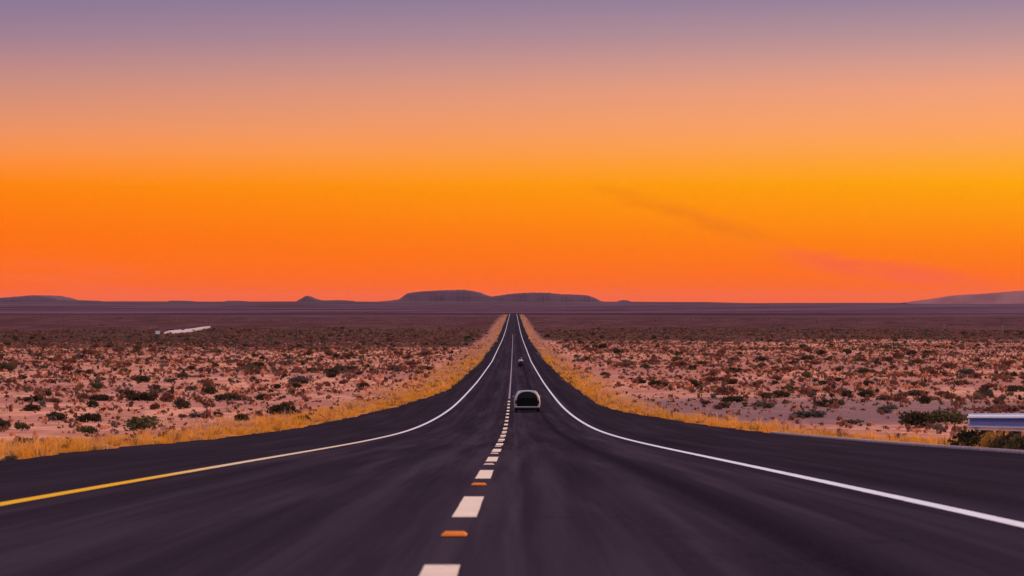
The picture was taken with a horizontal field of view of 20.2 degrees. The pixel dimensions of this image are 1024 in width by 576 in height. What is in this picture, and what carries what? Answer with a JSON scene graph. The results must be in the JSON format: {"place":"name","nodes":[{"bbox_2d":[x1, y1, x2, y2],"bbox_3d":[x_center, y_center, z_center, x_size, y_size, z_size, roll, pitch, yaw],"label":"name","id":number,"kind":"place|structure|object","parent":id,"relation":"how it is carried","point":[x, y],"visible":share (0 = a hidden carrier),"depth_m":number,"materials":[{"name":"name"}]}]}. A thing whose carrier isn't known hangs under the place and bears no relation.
{"place":"outdoors","nodes":[
{"label":"outdoors","id":0,"kind":"place"},
{"bbox_2d":[0,295,89,302],"bbox_3d":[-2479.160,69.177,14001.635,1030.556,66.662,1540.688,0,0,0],"label":"hills","id":1,"kind":"structure","parent":0,"point":[40,298],"depth_m":13627.28,"materials":[{"name":"stone"}]},
{"bbox_2d":[164,326,209,333],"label":"dirt track","id":2,"kind":"structure","parent":0,"point":[186,330],"depth_m":1391.62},
{"bbox_2d":[298,296,355,301],"bbox_3d":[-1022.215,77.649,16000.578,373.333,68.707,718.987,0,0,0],"label":"hills","id":3,"kind":"structure","parent":0,"point":[307,298],"depth_m":15849.03,"materials":[{"name":"stone"}]},
{"bbox_2d":[0,313,1023,575],"bbox_3d":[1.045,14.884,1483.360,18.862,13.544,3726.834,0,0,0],"label":"road","id":4,"kind":"structure","parent":0,"point":[562,491],"depth_m":23.74,"materials":[{"name":"asphalt"}]},
{"bbox_2d":[0,315,509,505],"bbox_3d":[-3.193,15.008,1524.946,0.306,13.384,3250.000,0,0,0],"label":"edge line","id":5,"kind":"object","parent":4,"relation":"on","point":[76,490],"visible":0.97,"depth_m":35.10,"materials":[{"name":"yellow paint"}]},
{"bbox_2d":[441,531,466,535],"bbox_3d":[-0.341,1.447,16.983,0.150,0.016,0.340,0,-2,0],"label":"road reflector","id":6,"kind":"object","parent":4,"relation":"on","point":[454,533],"visible":1,"depth_m":16.85,"materials":[{"name":"plastic"}]},
{"bbox_2d":[419,401,509,575],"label":"line dashes","id":7,"kind":"object","parent":4,"relation":"on","point":[468,506],"visible":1,"depth_m":21.18,"materials":[{"name":"beige paint"}]},
{"bbox_2d":[508,338,512,398],"bbox_3d":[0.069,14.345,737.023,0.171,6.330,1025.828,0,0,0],"label":"line","id":8,"kind":"object","parent":4,"relation":"on","point":[511,372],"visible":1,"depth_m":367.29,"materials":[{"name":"white paint"}]},
{"bbox_2d":[512,390,541,411],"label":"hatchback car","id":9,"kind":"object","parent":4,"relation":"on","point":[526,400],"visible":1,"depth_m":170.88,"materials":[{"name":"paint"}]},
{"bbox_2d":[517,317,1023,527],"bbox_3d":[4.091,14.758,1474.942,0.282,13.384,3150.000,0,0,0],"label":"edge line","id":10,"kind":"object","parent":4,"relation":"on","point":[986,516],"visible":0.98,"depth_m":27.44,"materials":[{"name":"white paint"}]},
{"bbox_2d":[0,303,1023,459],"bbox_3d":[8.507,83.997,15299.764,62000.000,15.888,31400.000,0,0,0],"label":"ground","id":11,"kind":"structure","parent":0,"point":[679,315],"depth_m":1047.31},
{"bbox_2d":[0,419,11,429],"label":"desert shrub","id":12,"kind":"object","parent":11,"relation":"on","point":[4,423],"visible":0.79,"depth_m":115.82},
{"bbox_2d":[0,363,15,371],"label":"desert shrub","id":13,"kind":"object","parent":11,"relation":"on","point":[10,366],"visible":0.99,"depth_m":412.14,"materials":[{"name":"plant"}]},
{"bbox_2d":[1,454,17,459],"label":"desert shrub","id":14,"kind":"object","parent":11,"relation":"on","point":[11,457],"visible":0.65,"depth_m":46.99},
{"bbox_2d":[14,420,29,429],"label":"desert shrub","id":15,"kind":"object","parent":11,"relation":"on","point":[19,425],"visible":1,"depth_m":115.83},
{"bbox_2d":[12,437,33,444],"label":"desert shrub","id":16,"kind":"object","parent":11,"relation":"on","point":[24,439],"visible":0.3,"depth_m":72.53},
{"bbox_2d":[23,404,41,410],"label":"desert shrub","id":17,"kind":"object","parent":11,"relation":"on","point":[30,407],"visible":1,"depth_m":169.31,"materials":[{"name":"plant"}]},
{"bbox_2d":[20,395,45,401],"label":"desert shrub","id":18,"kind":"object","parent":11,"relation":"on","point":[38,397],"visible":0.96,"depth_m":215.11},
{"bbox_2d":[45,397,62,402],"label":"desert shrub","id":19,"kind":"object","parent":11,"relation":"on","point":[53,399],"visible":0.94,"depth_m":205.62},
{"bbox_2d":[44,411,68,419],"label":"desert shrub","id":20,"kind":"object","parent":11,"relation":"on","point":[59,415],"visible":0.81,"depth_m":146.79,"materials":[{"name":"plant"}]},
{"bbox_2d":[61,365,74,371],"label":"desert shrub","id":21,"kind":"object","parent":11,"relation":"on","point":[68,368],"visible":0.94,"depth_m":413.40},
{"bbox_2d":[76,425,99,433],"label":"desert shrub","id":22,"kind":"object","parent":11,"relation":"on","point":[88,429],"visible":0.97,"depth_m":103.06,"materials":[{"name":"plant"}]},
{"bbox_2d":[75,413,101,422],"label":"desert shrub","id":23,"kind":"object","parent":11,"relation":"on","point":[88,417],"visible":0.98,"depth_m":138.93,"materials":[{"name":"plant"}]},
{"bbox_2d":[86,349,98,354],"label":"desert shrub","id":24,"kind":"object","parent":11,"relation":"on","point":[89,351],"visible":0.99,"depth_m":606.97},
{"bbox_2d":[86,399,99,406],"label":"desert shrub","id":25,"kind":"object","parent":11,"relation":"on","point":[94,403],"visible":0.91,"depth_m":190.41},
{"bbox_2d":[89,382,102,388],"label":"desert shrub","id":26,"kind":"object","parent":11,"relation":"on","point":[96,385],"visible":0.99,"depth_m":288.04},
{"bbox_2d":[87,394,111,400],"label":"desert shrub","id":27,"kind":"object","parent":11,"relation":"on","point":[102,397],"visible":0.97,"depth_m":225.36,"materials":[{"name":"plant"}]},
{"bbox_2d":[119,388,136,396],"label":"desert shrub","id":28,"kind":"object","parent":11,"relation":"on","point":[128,392],"visible":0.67,"depth_m":243.48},
{"bbox_2d":[124,392,157,400],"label":"desert shrub","id":29,"kind":"object","parent":11,"relation":"on","point":[146,396],"visible":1,"depth_m":218.48,"materials":[{"name":"plant"}]},
{"bbox_2d":[133,375,149,382],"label":"desert shrub","id":30,"kind":"object","parent":11,"relation":"on","point":[143,378],"visible":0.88,"depth_m":315.11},
{"bbox_2d":[123,415,162,430],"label":"desert shrub","id":31,"kind":"object","parent":11,"relation":"on","point":[135,423],"visible":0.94,"depth_m":115.68,"materials":[{"name":"plant"}]},
{"bbox_2d":[150,403,159,409],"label":"desert shrub","id":32,"kind":"object","parent":11,"relation":"on","point":[154,406],"visible":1,"depth_m":178.37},
{"bbox_2d":[160,391,174,401],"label":"desert shrub","id":33,"kind":"object","parent":11,"relation":"on","point":[166,397],"visible":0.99,"depth_m":215.43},
{"bbox_2d":[172,398,190,408],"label":"desert shrub","id":34,"kind":"object","parent":11,"relation":"on","point":[180,403],"visible":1,"depth_m":181.15,"materials":[{"name":"plant"}]},
{"bbox_2d":[174,372,189,377],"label":"desert shrub","id":35,"kind":"object","parent":11,"relation":"on","point":[183,374],"visible":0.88,"depth_m":339.88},
{"bbox_2d":[187,385,198,390],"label":"desert shrub","id":36,"kind":"object","parent":11,"relation":"on","point":[194,388],"visible":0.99,"depth_m":280.64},
{"bbox_2d":[186,412,207,417],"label":"desert shrub","id":37,"kind":"object","parent":11,"relation":"on","point":[194,415],"visible":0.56,"depth_m":155.05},
{"bbox_2d":[200,378,214,386],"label":"desert shrub","id":38,"kind":"object","parent":11,"relation":"on","point":[207,382],"visible":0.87,"depth_m":288.14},
{"bbox_2d":[201,384,216,393],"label":"desert shrub","id":39,"kind":"object","parent":11,"relation":"on","point":[210,390],"visible":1,"depth_m":259.88,"materials":[{"name":"plant"}]},
{"bbox_2d":[212,393,246,400],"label":"desert shrub","id":40,"kind":"object","parent":11,"relation":"on","point":[229,396],"visible":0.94,"depth_m":225.18,"materials":[{"name":"plant"}]},
{"bbox_2d":[234,413,249,420],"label":"desert shrub","id":41,"kind":"object","parent":11,"relation":"on","point":[243,416],"visible":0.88,"depth_m":146.78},
{"bbox_2d":[0,315,506,459],"bbox_3d":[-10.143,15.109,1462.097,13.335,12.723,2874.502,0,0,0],"label":"verge grass","id":42,"kind":"structure","parent":11,"relation":"on","point":[51,445],"depth_m":128.20,"materials":[{"name":"plant"}]},
{"bbox_2d":[253,361,265,366],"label":"desert shrub","id":43,"kind":"object","parent":11,"relation":"on","point":[258,363],"visible":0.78,"depth_m":462.43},
{"bbox_2d":[254,393,272,399],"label":"desert shrub","id":44,"kind":"object","parent":11,"relation":"on","point":[259,397],"visible":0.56,"depth_m":225.44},
{"bbox_2d":[265,402,298,415],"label":"desert shrub","id":45,"kind":"object","parent":11,"relation":"on","point":[282,407],"visible":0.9,"depth_m":163.44,"materials":[{"name":"plant"}]},
{"bbox_2d":[278,359,294,365],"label":"desert shrub","id":46,"kind":"object","parent":11,"relation":"on","point":[289,362],"visible":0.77,"depth_m":482.65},
{"bbox_2d":[287,374,313,383],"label":"desert shrub","id":47,"kind":"object","parent":11,"relation":"on","point":[301,379],"visible":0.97,"depth_m":305.27,"materials":[{"name":"plant"}]},
{"bbox_2d":[325,372,336,377],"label":"desert shrub","id":48,"kind":"object","parent":11,"relation":"on","point":[331,375],"visible":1,"depth_m":341.27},
{"bbox_2d":[324,350,337,355],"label":"desert shrub","id":49,"kind":"object","parent":11,"relation":"on","point":[330,352],"visible":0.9,"depth_m":619.66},
{"bbox_2d":[324,367,338,372],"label":"desert shrub","id":50,"kind":"object","parent":11,"relation":"on","point":[334,369],"visible":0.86,"depth_m":366.08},
{"bbox_2d":[341,353,353,357],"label":"desert shrub","id":51,"kind":"object","parent":11,"relation":"on","point":[346,354],"visible":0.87,"depth_m":588.71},
{"bbox_2d":[355,382,369,387],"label":"desert shrub","id":52,"kind":"object","parent":11,"relation":"on","point":[359,385],"visible":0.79,"depth_m":283.19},
{"bbox_2d":[0,301,769,304],"bbox_3d":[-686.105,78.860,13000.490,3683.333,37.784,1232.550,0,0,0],"label":"hills","id":53,"kind":"structure","parent":11,"relation":"on","point":[290,303],"depth_m":12729.97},
{"bbox_2d":[392,349,402,355],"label":"desert shrub","id":54,"kind":"object","parent":11,"relation":"on","point":[398,352],"visible":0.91,"depth_m":606.65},
{"bbox_2d":[405,360,417,364],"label":"desert shrub","id":55,"kind":"object","parent":11,"relation":"on","point":[411,362],"visible":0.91,"depth_m":486.83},
{"bbox_2d":[379,290,492,301],"bbox_3d":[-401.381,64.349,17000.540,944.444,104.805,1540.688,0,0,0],"label":"mesa","id":56,"kind":"structure","parent":11,"relation":"on","point":[453,295],"depth_m":16437.52,"materials":[{"name":"stone"}]},
{"bbox_2d":[0,317,1023,445],"bbox_3d":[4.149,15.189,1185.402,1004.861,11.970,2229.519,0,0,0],"label":"scrub cover","id":57,"kind":"object","parent":11,"relation":"on","point":[363,350],"visible":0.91,"depth_m":547.76,"materials":[{"name":"plant"}]},
{"bbox_2d":[0,328,1023,433],"bbox_3d":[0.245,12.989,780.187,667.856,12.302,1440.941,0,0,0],"label":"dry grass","id":58,"kind":"structure","parent":11,"relation":"on","point":[804,337],"depth_m":809.91,"materials":[{"name":"plant"}]},
{"bbox_2d":[483,292,603,301],"bbox_3d":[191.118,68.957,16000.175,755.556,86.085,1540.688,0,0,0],"label":"mesa","id":59,"kind":"structure","parent":11,"relation":"on","point":[534,297],"depth_m":15457.52,"materials":[{"name":"stone"}]},
{"bbox_2d":[613,348,624,353],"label":"desert shrub","id":60,"kind":"object","parent":11,"relation":"on","point":[616,350],"visible":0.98,"depth_m":633.51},
{"bbox_2d":[648,380,659,385],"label":"desert shrub","id":61,"kind":"object","parent":11,"relation":"on","point":[653,382],"visible":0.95,"depth_m":295.77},
{"bbox_2d":[672,360,687,365],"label":"desert shrub","id":62,"kind":"object","parent":11,"relation":"on","point":[682,362],"visible":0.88,"depth_m":461.11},
{"bbox_2d":[689,380,703,386],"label":"desert shrub","id":63,"kind":"object","parent":11,"relation":"on","point":[695,383],"visible":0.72,"depth_m":292.06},
{"bbox_2d":[699,399,710,404],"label":"desert shrub","id":64,"kind":"object","parent":11,"relation":"on","point":[704,401],"visible":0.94,"depth_m":202.51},
{"bbox_2d":[703,375,717,382],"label":"desert shrub","id":65,"kind":"object","parent":11,"relation":"on","point":[711,378],"visible":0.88,"depth_m":321.34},
{"bbox_2d":[712,404,722,408],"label":"desert shrub","id":66,"kind":"object","parent":11,"relation":"on","point":[718,406],"visible":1,"depth_m":184.92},
{"bbox_2d":[718,402,730,407],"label":"desert shrub","id":67,"kind":"object","parent":11,"relation":"on","point":[724,404],"visible":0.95,"depth_m":189.72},
{"bbox_2d":[715,385,736,394],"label":"desert shrub","id":68,"kind":"object","parent":11,"relation":"on","point":[722,390],"visible":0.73,"depth_m":238.71,"materials":[{"name":"plant"}]},
{"bbox_2d":[724,377,737,383],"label":"desert shrub","id":69,"kind":"object","parent":11,"relation":"on","point":[728,380],"visible":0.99,"depth_m":313.19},
{"bbox_2d":[718,395,744,402],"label":"desert shrub","id":70,"kind":"object","parent":11,"relation":"on","point":[732,399],"visible":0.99,"depth_m":208.91,"materials":[{"name":"plant"}]},
{"bbox_2d":[750,401,774,408],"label":"desert shrub","id":71,"kind":"object","parent":11,"relation":"on","point":[765,404],"visible":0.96,"depth_m":187.37,"materials":[{"name":"plant"}]},
{"bbox_2d":[755,356,769,360],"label":"desert shrub","id":72,"kind":"object","parent":11,"relation":"on","point":[761,358],"visible":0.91,"depth_m":556.21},
{"bbox_2d":[759,392,771,397],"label":"desert shrub","id":73,"kind":"object","parent":11,"relation":"on","point":[764,394],"visible":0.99,"depth_m":224.03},
{"bbox_2d":[520,315,1011,448],"bbox_3d":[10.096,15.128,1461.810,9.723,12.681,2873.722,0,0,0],"label":"verge grass","id":74,"kind":"structure","parent":11,"relation":"on","point":[584,384],"depth_m":153.24,"materials":[{"name":"plant"}]},
{"bbox_2d":[771,374,781,379],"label":"desert shrub","id":75,"kind":"object","parent":11,"relation":"on","point":[775,376],"visible":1,"depth_m":338.48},
{"bbox_2d":[772,390,791,397],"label":"desert shrub","id":76,"kind":"object","parent":11,"relation":"on","point":[779,393],"visible":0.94,"depth_m":225.34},
{"bbox_2d":[779,366,791,371],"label":"desert shrub","id":77,"kind":"object","parent":11,"relation":"on","point":[786,369],"visible":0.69,"depth_m":410.68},
{"bbox_2d":[799,386,810,393],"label":"desert shrub","id":78,"kind":"object","parent":11,"relation":"on","point":[805,390],"visible":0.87,"depth_m":239.82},
{"bbox_2d":[801,372,812,377],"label":"desert shrub","id":79,"kind":"object","parent":11,"relation":"on","point":[806,375],"visible":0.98,"depth_m":348.16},
{"bbox_2d":[788,410,826,417],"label":"desert shrub","id":80,"kind":"object","parent":11,"relation":"on","point":[806,414],"visible":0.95,"depth_m":157.76,"materials":[{"name":"plant"}]},
{"bbox_2d":[803,346,811,352],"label":"desert shrub","id":81,"kind":"object","parent":11,"relation":"on","point":[807,349],"visible":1,"depth_m":681.36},
{"bbox_2d":[809,360,819,364],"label":"desert shrub","id":82,"kind":"object","parent":11,"relation":"on","point":[813,362],"visible":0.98,"depth_m":490.04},
{"bbox_2d":[815,349,826,354],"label":"desert shrub","id":83,"kind":"object","parent":11,"relation":"on","point":[820,351],"visible":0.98,"depth_m":665.46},
{"bbox_2d":[811,398,844,406],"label":"desert shrub","id":84,"kind":"object","parent":11,"relation":"on","point":[825,400],"visible":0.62,"depth_m":193.03,"materials":[{"name":"plant"}]},
{"bbox_2d":[822,386,835,392],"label":"desert shrub","id":85,"kind":"object","parent":11,"relation":"on","point":[828,388],"visible":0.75,"depth_m":261.86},
{"bbox_2d":[839,390,848,396],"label":"desert shrub","id":86,"kind":"object","parent":11,"relation":"on","point":[845,393],"visible":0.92,"depth_m":232.48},
{"bbox_2d":[840,419,864,424],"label":"desert shrub","id":87,"kind":"object","parent":11,"relation":"on","point":[851,421],"visible":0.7,"depth_m":138.69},
{"bbox_2d":[855,367,871,372],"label":"desert shrub","id":88,"kind":"object","parent":11,"relation":"on","point":[862,369],"visible":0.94,"depth_m":405.82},
{"bbox_2d":[857,389,876,397],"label":"desert shrub","id":89,"kind":"object","parent":11,"relation":"on","point":[865,392],"visible":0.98,"depth_m":232.35,"materials":[{"name":"plant"}]},
{"bbox_2d":[863,380,874,385],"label":"desert shrub","id":90,"kind":"object","parent":11,"relation":"on","point":[866,382],"visible":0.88,"depth_m":293.57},
{"bbox_2d":[880,356,892,360],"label":"desert shrub","id":91,"kind":"object","parent":11,"relation":"on","point":[887,358],"visible":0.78,"depth_m":565.75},
{"bbox_2d":[876,404,897,412],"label":"desert shrub","id":92,"kind":"object","parent":11,"relation":"on","point":[886,409],"visible":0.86,"depth_m":169.15,"materials":[{"name":"plant"}]},
{"bbox_2d":[884,394,892,400],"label":"desert shrub","id":93,"kind":"object","parent":11,"relation":"on","point":[889,397],"visible":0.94,"depth_m":220.50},
{"bbox_2d":[770,432,1023,453],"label":"kerb","id":94,"kind":"structure","parent":11,"relation":"on","point":[931,445],"depth_m":66.94,"materials":[{"name":"concrete"}]},
{"bbox_2d":[892,395,902,401],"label":"desert shrub","id":95,"kind":"object","parent":11,"relation":"on","point":[896,399],"visible":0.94,"depth_m":215.23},
{"bbox_2d":[902,390,929,395],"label":"desert shrub","id":96,"kind":"object","parent":11,"relation":"on","point":[913,392],"visible":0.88,"depth_m":251.12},
{"bbox_2d":[898,410,934,427],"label":"desert shrub","id":97,"kind":"object","parent":11,"relation":"on","point":[914,418],"visible":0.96,"depth_m":127.92,"materials":[{"name":"plant"}]},
{"bbox_2d":[917,395,931,403],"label":"desert shrub","id":98,"kind":"object","parent":11,"relation":"on","point":[925,399],"visible":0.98,"depth_m":205.56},
{"bbox_2d":[922,368,938,374],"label":"desert shrub","id":99,"kind":"object","parent":11,"relation":"on","point":[931,371],"visible":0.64,"depth_m":388.72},
{"bbox_2d":[924,409,967,423],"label":"desert shrub","id":100,"kind":"object","parent":11,"relation":"on","point":[939,416],"visible":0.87,"depth_m":135.97,"materials":[{"name":"plant"}]},
{"bbox_2d":[942,393,955,399],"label":"desert shrub","id":101,"kind":"object","parent":11,"relation":"on","point":[949,396],"visible":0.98,"depth_m":236.13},
{"bbox_2d":[940,362,957,367],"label":"desert shrub","id":102,"kind":"object","parent":11,"relation":"on","point":[946,365],"visible":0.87,"depth_m":464.83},
{"bbox_2d":[955,368,974,374],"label":"desert shrub","id":103,"kind":"object","parent":11,"relation":"on","point":[965,371],"visible":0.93,"depth_m":408.14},
{"bbox_2d":[947,429,988,446],"bbox_3d":[10.015,3.322,63.088,1.031,0.504,0.959,0,0,10],"label":"desert shrub","id":104,"kind":"object","parent":11,"relation":"on","point":[968,438],"visible":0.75,"depth_m":63.07,"materials":[{"name":"plant"}]},
{"bbox_2d":[971,372,981,378],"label":"desert shrub","id":105,"kind":"object","parent":11,"relation":"on","point":[976,375],"visible":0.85,"depth_m":342.10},
{"bbox_2d":[975,388,992,393],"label":"desert shrub","id":106,"kind":"object","parent":11,"relation":"on","point":[982,390],"visible":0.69,"depth_m":255.64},
{"bbox_2d":[981,383,994,388],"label":"desert shrub","id":107,"kind":"object","parent":11,"relation":"on","point":[991,385],"visible":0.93,"depth_m":272.47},
{"bbox_2d":[980,430,1007,447],"bbox_3d":[10.066,3.176,59.715,0.781,0.507,0.834,0,0,9],"label":"desert shrub","id":108,"kind":"object","parent":11,"relation":"on","point":[992,436],"visible":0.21,"depth_m":59.58,"materials":[{"name":"plant"}]},
{"bbox_2d":[967,413,1023,435],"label":"guardrail","id":109,"kind":"object","parent":11,"relation":"on","point":[984,423],"visible":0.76,"depth_m":60.34,"materials":[{"name":"metal"}]},
{"bbox_2d":[968,404,1023,411],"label":"desert shrub","id":110,"kind":"object","parent":11,"relation":"on","point":[1014,408],"visible":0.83,"depth_m":184.12,"materials":[{"name":"plant"}]},
{"bbox_2d":[992,398,1004,404],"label":"desert shrub","id":111,"kind":"object","parent":11,"relation":"on","point":[996,401],"visible":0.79,"depth_m":206.19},
{"bbox_2d":[988,432,1018,448],"bbox_3d":[9.979,3.117,57.906,0.828,0.464,0.479,0,0,0],"label":"desert shrub","id":112,"kind":"object","parent":11,"relation":"on","point":[999,442],"visible":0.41,"depth_m":57.85,"materials":[{"name":"plant"}]},
{"bbox_2d":[1001,360,1014,364],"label":"desert shrub","id":113,"kind":"object","parent":11,"relation":"on","point":[1009,362],"visible":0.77,"depth_m":523.10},
{"bbox_2d":[1004,432,1023,449],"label":"desert shrub","id":114,"kind":"object","parent":11,"relation":"on","point":[1019,439],"visible":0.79,"depth_m":56.03,"materials":[{"name":"plant"}]},
{"bbox_2d":[1004,385,1023,391],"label":"desert shrub","id":115,"kind":"object","parent":11,"relation":"on","point":[1013,388],"visible":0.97,"depth_m":264.10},
{"bbox_2d":[0,0,1023,302],"label":"sky","id":116,"kind":"structure","parent":0,"point":[726,151],"materials":[{"name":"orange"}]},
{"bbox_2d":[902,291,1023,303],"bbox_3d":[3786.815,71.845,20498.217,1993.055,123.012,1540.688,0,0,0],"label":"ridge","id":117,"kind":"structure","parent":0,"point":[1013,297],"depth_m":20142.70,"materials":[{"name":"stone"}]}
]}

